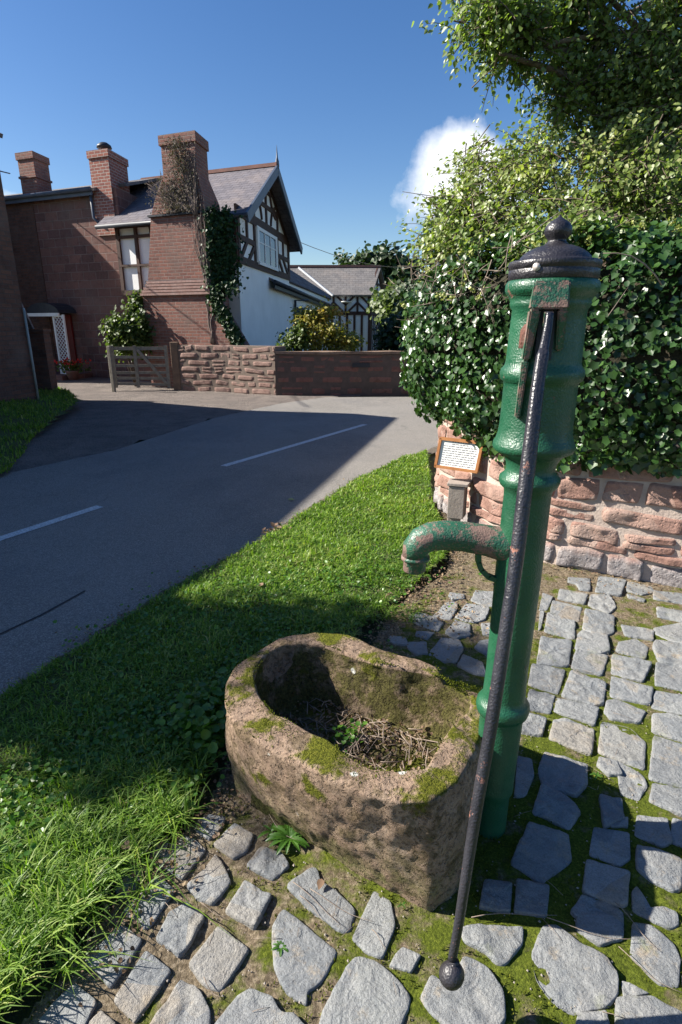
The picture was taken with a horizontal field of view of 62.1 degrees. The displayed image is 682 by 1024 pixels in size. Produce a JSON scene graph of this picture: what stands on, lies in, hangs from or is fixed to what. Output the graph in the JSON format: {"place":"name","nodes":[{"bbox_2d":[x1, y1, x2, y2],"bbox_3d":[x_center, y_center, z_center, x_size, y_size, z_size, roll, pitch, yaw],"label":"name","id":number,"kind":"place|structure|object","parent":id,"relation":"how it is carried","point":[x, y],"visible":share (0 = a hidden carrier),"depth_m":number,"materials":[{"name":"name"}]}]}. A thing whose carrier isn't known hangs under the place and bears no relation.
{"place":"outdoors","nodes":[
{"label":"outdoors","id":0,"kind":"place"},
{"bbox_2d":[0,387,83,473],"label":"grass bank","id":1,"kind":"structure","parent":0,"point":[15,421],"depth_m":9.26,"materials":[{"name":"green plant"}]},
{"bbox_2d":[0,133,57,401],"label":"brick barn","id":2,"kind":"structure","parent":1,"relation":"on","point":[27,367],"depth_m":10.55,"materials":[{"name":"brick"}]},
{"bbox_2d":[0,378,359,474],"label":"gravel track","id":3,"kind":"structure","parent":0,"point":[102,417],"depth_m":11.04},
{"bbox_2d":[54,358,91,379],"bbox_3d":[-8.541,-4.607,18.209,1.376,0.697,0.594,0,18,0],"label":"flower pot","id":4,"kind":"object","parent":3,"relation":"on","point":[72,372],"visible":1,"depth_m":18.16,"materials":[{"name":"ceramic"}]},
{"bbox_2d":[98,289,157,385],"bbox_3d":[-5.870,-4.859,15.892,1.660,2.621,1.330,0,18,0],"label":"shrub","id":5,"kind":"object","parent":3,"relation":"on","point":[125,332],"visible":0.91,"depth_m":15.56,"materials":[{"name":"green plant"}]},
{"bbox_2d":[170,342,180,389],"bbox_3d":[-4.401,-3.849,15.161,0.200,1.340,0.219,0,18,0],"label":"gate post","id":6,"kind":"object","parent":3,"relation":"on","point":[175,365],"visible":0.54,"depth_m":15.04,"materials":[{"name":"brown wood"}]},
{"bbox_2d":[111,346,170,387],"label":"farm gate","id":7,"kind":"structure","parent":6,"relation":"attached to","point":[137,372],"depth_m":15.13,"materials":[{"name":"grey wood"}]},
{"bbox_2d":[177,345,285,394],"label":"rubble wall","id":8,"kind":"structure","parent":3,"relation":"on","point":[247,369],"depth_m":14.63,"materials":[{"name":"brown stone"}]},
{"bbox_2d":[0,397,439,693],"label":"road","id":9,"kind":"structure","parent":0,"point":[182,500],"depth_m":5.49,"materials":[{"name":"grey asphalt"}]},
{"bbox_2d":[0,591,84,634],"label":"road crack","id":10,"kind":"object","parent":9,"relation":"on","point":[42,613],"visible":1,"depth_m":3.33,"materials":[{"name":"black asphalt"}]},
{"bbox_2d":[0,424,365,540],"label":"road marking","id":11,"kind":"object","parent":9,"relation":"on","point":[27,529],"visible":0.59,"depth_m":5.23,"materials":[{"name":"white paint"}]},
{"bbox_2d":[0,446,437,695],"bbox_3d":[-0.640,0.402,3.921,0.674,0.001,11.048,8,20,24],"label":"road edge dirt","id":12,"kind":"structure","parent":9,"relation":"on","point":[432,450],"depth_m":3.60,"materials":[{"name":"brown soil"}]},
{"bbox_2d":[3,465,672,1006],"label":"leaf litter","id":13,"kind":"object","parent":12,"relation":"on","point":[173,861],"visible":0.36,"depth_m":1.99,"materials":[{"name":"brown plant"}]},
{"bbox_2d":[0,349,449,1023],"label":"ground","id":14,"kind":"structure","parent":0,"point":[18,1015],"depth_m":1.96,"materials":[{"name":"soil"}]},
{"bbox_2d":[4,142,158,380],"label":"stone house","id":15,"kind":"structure","parent":14,"relation":"on","point":[66,263],"depth_m":18.24,"materials":[{"name":"red brick"}]},
{"bbox_2d":[55,315,78,370],"bbox_3d":[-9.343,-5.695,19.205,0.740,1.850,0.128,7,19,21],"label":"door","id":16,"kind":"structure","parent":15,"relation":"in","point":[68,320],"depth_m":19.11,"materials":[{"name":"red paint"}]},
{"bbox_2d":[106,346,115,391],"bbox_3d":[-6.035,-3.715,14.895,0.090,1.250,0.107,0,18,0],"label":"gate post","id":17,"kind":"object","parent":14,"relation":"on","point":[111,369],"visible":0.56,"depth_m":14.85,"materials":[{"name":"grey wood"}]},
{"bbox_2d":[95,130,332,386],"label":"timbered house","id":18,"kind":"structure","parent":14,"relation":"on","point":[155,250],"depth_m":16.58,"materials":[{"name":"red brick"}]},
{"bbox_2d":[144,133,250,344],"bbox_3d":[-3.773,-6.797,14.585,2.768,5.213,0.790,3,18,8],"label":"ivy creeper","id":19,"kind":"object","parent":18,"relation":"attached to","point":[218,249],"visible":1,"depth_m":14.49,"materials":[{"name":"green plant"}]},
{"bbox_2d":[256,225,278,271],"bbox_3d":[-2.417,-8.567,18.540,0.160,1.094,2.489,2,18,8],"label":"window","id":20,"kind":"structure","parent":18,"relation":"in","point":[267,244],"depth_m":18.41,"materials":[{"name":"white paint"}]},
{"bbox_2d":[294,305,305,323],"bbox_3d":[-1.732,-8.088,24.134,0.085,1.350,2.349,2,18,7],"label":"window","id":21,"kind":"structure","parent":18,"relation":"in","point":[297,305],"depth_m":24.00,"materials":[{"name":"grey glass"}]},
{"bbox_2d":[302,243,420,267],"bbox_3d":[2.117,-13.971,31.030,0.024,1.250,21.776,7,19,20],"label":"telephone wire","id":22,"kind":"object","parent":18,"relation":"attached to","point":[346,258],"visible":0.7,"depth_m":26.45,"materials":[{"name":"black rubber"}]},
{"bbox_2d":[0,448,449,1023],"bbox_3d":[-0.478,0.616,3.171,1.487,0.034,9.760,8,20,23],"label":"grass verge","id":23,"kind":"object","parent":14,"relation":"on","point":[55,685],"depth_m":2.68,"materials":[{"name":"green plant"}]},
{"bbox_2d":[121,840,130,849],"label":"fallen leaf","id":24,"kind":"object","parent":23,"relation":"on","point":[126,842],"visible":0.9,"depth_m":1.78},
{"bbox_2d":[159,667,230,757],"bbox_3d":[-0.557,0.827,2.332,0.334,0.150,0.499,4,18,12],"label":"nettle patch","id":25,"kind":"object","parent":23,"relation":"on","point":[202,722],"visible":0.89,"depth_m":2.27,"materials":[{"name":"green plant"}]},
{"bbox_2d":[0,529,480,974],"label":"clover","id":26,"kind":"object","parent":23,"relation":"on","point":[165,729],"visible":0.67,"depth_m":2.31,"materials":[{"name":"green plant"}]},
{"bbox_2d":[261,522,290,538],"bbox_3d":[-0.530,0.171,4.566,0.262,0.108,0.275,14,23,36],"label":"leaf drift","id":27,"kind":"object","parent":23,"relation":"on","point":[275,524],"visible":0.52,"depth_m":4.62,"materials":[{"name":"brown plant"}]},
{"bbox_2d":[275,319,311,350],"bbox_3d":[-1.198,-4.291,14.794,1.079,1.421,0.896,0,18,0],"label":"garden plant","id":28,"kind":"object","parent":14,"relation":"on","point":[294,338],"visible":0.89,"depth_m":14.59,"materials":[{"name":"green plant"}]},
{"bbox_2d":[287,295,367,350],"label":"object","id":29,"kind":"object","parent":14,"relation":"on","point":[328,335],"visible":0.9,"depth_m":14.76,"materials":[{"name":"yellow plant"}]},
{"bbox_2d":[290,265,385,350],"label":"cottage","id":30,"kind":"structure","parent":14,"relation":"on","point":[348,286],"depth_m":34.36,"materials":[{"name":"weathered tile"},{"name":"dark timber"},{"name":"white render"}]},
{"bbox_2d":[274,351,424,395],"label":"garden wall","id":31,"kind":"structure","parent":14,"relation":"on","point":[342,373],"depth_m":13.99,"materials":[{"name":"brick"}]},
{"bbox_2d":[332,241,368,264],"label":"broadleaf tree","id":32,"kind":"object","parent":14,"relation":"on","point":[342,261],"visible":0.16,"depth_m":52.23,"materials":[{"name":"green plant"}]},
{"bbox_2d":[366,279,416,331],"bbox_3d":[3.478,-9.842,30.260,4.235,4.856,5.688,0,18,0],"label":"broadleaf tree","id":33,"kind":"object","parent":14,"relation":"on","point":[380,303],"visible":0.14,"depth_m":29.10,"materials":[{"name":"green plant"}]},
{"bbox_2d":[353,239,435,289],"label":"broadleaf tree","id":34,"kind":"object","parent":14,"relation":"on","point":[381,255],"visible":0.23,"depth_m":46.49,"materials":[{"name":"green plant"}]},
{"bbox_2d":[370,272,436,350],"bbox_3d":[2.729,-6.948,20.971,3.249,3.759,2.749,0,18,0],"label":"conifer tree","id":35,"kind":"object","parent":14,"relation":"on","point":[389,334],"visible":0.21,"depth_m":20.59,"materials":[{"name":"green plant"}]},
{"bbox_2d":[391,32,681,296],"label":"hedgerow tree","id":36,"kind":"object","parent":14,"relation":"on","point":[645,185],"visible":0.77,"depth_m":4.10,"materials":[{"name":"green plant"}]},
{"bbox_2d":[411,0,681,160],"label":"overhanging tree","id":37,"kind":"object","parent":14,"relation":"on","point":[522,31],"visible":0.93,"depth_m":4.07,"materials":[{"name":"green plant"}]},
{"bbox_2d":[433,408,681,588],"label":"sandstone wall","id":38,"kind":"structure","parent":14,"relation":"on","point":[626,524],"depth_m":3.77,"materials":[{"name":"stone"}]},
{"bbox_2d":[434,437,483,473],"bbox_3d":[0.930,-0.452,4.478,0.393,0.252,0.052,12,21,32],"label":"notice board","id":39,"kind":"object","parent":38,"relation":"attached to","point":[463,455],"visible":0.97,"depth_m":4.47,"materials":[{"name":"white paper"}]},
{"bbox_2d":[385,208,681,478],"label":"ivy hedge","id":40,"kind":"object","parent":38,"relation":"on","point":[458,335],"visible":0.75,"depth_m":3.48,"materials":[{"name":"green plant"}]},
{"bbox_2d":[0,0,681,289],"label":"sky","id":41,"kind":"structure","parent":0,"point":[357,103],"materials":[{"name":"blue"}]},
{"bbox_2d":[22,511,681,1023],"bbox_3d":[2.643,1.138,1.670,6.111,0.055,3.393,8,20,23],"label":"cobbled paving","id":42,"kind":"structure","parent":0,"point":[583,978],"depth_m":1.66,"materials":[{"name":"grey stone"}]},
{"bbox_2d":[258,823,284,841],"bbox_3d":[-0.230,1.056,1.873,0.078,0.010,0.077,6,19,19],"label":"dock plant","id":43,"kind":"object","parent":42,"relation":"on","point":[267,831],"visible":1,"depth_m":1.87,"materials":[{"name":"green plant"}]},
{"bbox_2d":[271,941,288,956],"bbox_3d":[-0.164,1.172,1.522,0.043,0.006,0.050,-14,23,-37],"label":"daisy plant","id":44,"kind":"object","parent":42,"relation":"on","point":[279,949],"visible":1,"depth_m":1.52,"materials":[{"name":"green plant"}]},
{"bbox_2d":[265,824,309,854],"bbox_3d":[-0.174,1.058,1.854,0.147,0.016,0.133,0,18,0],"label":"dandelion plant","id":45,"kind":"object","parent":42,"relation":"on","point":[281,834],"visible":0.88,"depth_m":1.84,"materials":[{"name":"green plant"}]},
{"bbox_2d":[317,879,324,889],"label":"fallen leaf","id":46,"kind":"object","parent":42,"relation":"on","point":[320,883],"visible":1,"depth_m":1.69,"materials":[{"name":"beige plant"}]},
{"bbox_2d":[225,632,481,911],"bbox_3d":[0.041,0.827,2.005,0.968,0.467,0.740,11,21,31],"label":"stone trough","id":47,"kind":"object","parent":42,"relation":"on","point":[400,836],"visible":0.89,"depth_m":1.75,"materials":[{"name":"stone"}]},
{"bbox_2d":[321,718,366,753],"bbox_3d":[0.022,0.793,2.014,0.178,0.043,0.142,-10,21,-29],"label":"seedling","id":48,"kind":"object","parent":47,"relation":"in","point":[345,739],"visible":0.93,"depth_m":2.02,"materials":[{"name":"green plant"}]},
{"bbox_2d":[225,638,475,782],"bbox_3d":[-0.013,0.629,1.924,0.818,0.048,0.663,9,20,25],"label":"moss","id":49,"kind":"object","parent":47,"relation":"on","point":[440,676],"visible":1,"depth_m":1.83,"materials":[{"name":"green plant"}]},
{"bbox_2d":[279,698,442,770],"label":"dead leaves","id":50,"kind":"object","parent":47,"relation":"in","point":[374,727],"visible":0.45,"depth_m":2.04,"materials":[{"name":"brown plant"}]},
{"bbox_2d":[290,698,442,771],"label":"dry twigs","id":51,"kind":"object","parent":47,"relation":"in","point":[354,744],"visible":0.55,"depth_m":2.01,"materials":[{"name":"brown wood"}]},
{"bbox_2d":[29,598,681,1023],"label":"joint moss","id":52,"kind":"object","parent":42,"relation":"on","point":[469,894],"visible":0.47,"depth_m":1.68,"materials":[{"name":"green plant"}]},
{"bbox_2d":[52,632,681,1018],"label":"straw","id":53,"kind":"object","parent":42,"relation":"on","point":[471,917],"visible":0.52,"depth_m":1.60,"materials":[{"name":"beige plant"}]},
{"bbox_2d":[85,554,679,1023],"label":"grit","id":54,"kind":"object","parent":42,"relation":"on","point":[477,890],"visible":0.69,"depth_m":1.77,"materials":[{"name":"grey gravel"}]},
{"bbox_2d":[401,215,602,990],"bbox_3d":[0.402,0.261,1.405,0.456,1.875,0.704,0,18,0],"label":"water pump","id":55,"kind":"object","parent":42,"relation":"on","point":[552,287],"visible":0.99,"depth_m":1.40,"materials":[{"name":"green paint"}]},
{"bbox_2d":[589,771,602,779],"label":"seedling","id":56,"kind":"object","parent":42,"relation":"on","point":[597,775],"visible":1,"depth_m":2.11,"materials":[{"name":"green plant"}]},
{"label":"yard ground","id":57,"kind":"structure","parent":0,"visible":0},
{"bbox_2d":[447,478,472,520],"bbox_3d":[0.959,-0.022,4.632,0.186,0.475,0.175,6,19,16],"label":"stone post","id":58,"kind":"object","parent":57,"relation":"on","point":[457,499],"visible":0.88,"depth_m":4.55,"materials":[{"name":"grey stone"}]}
]}

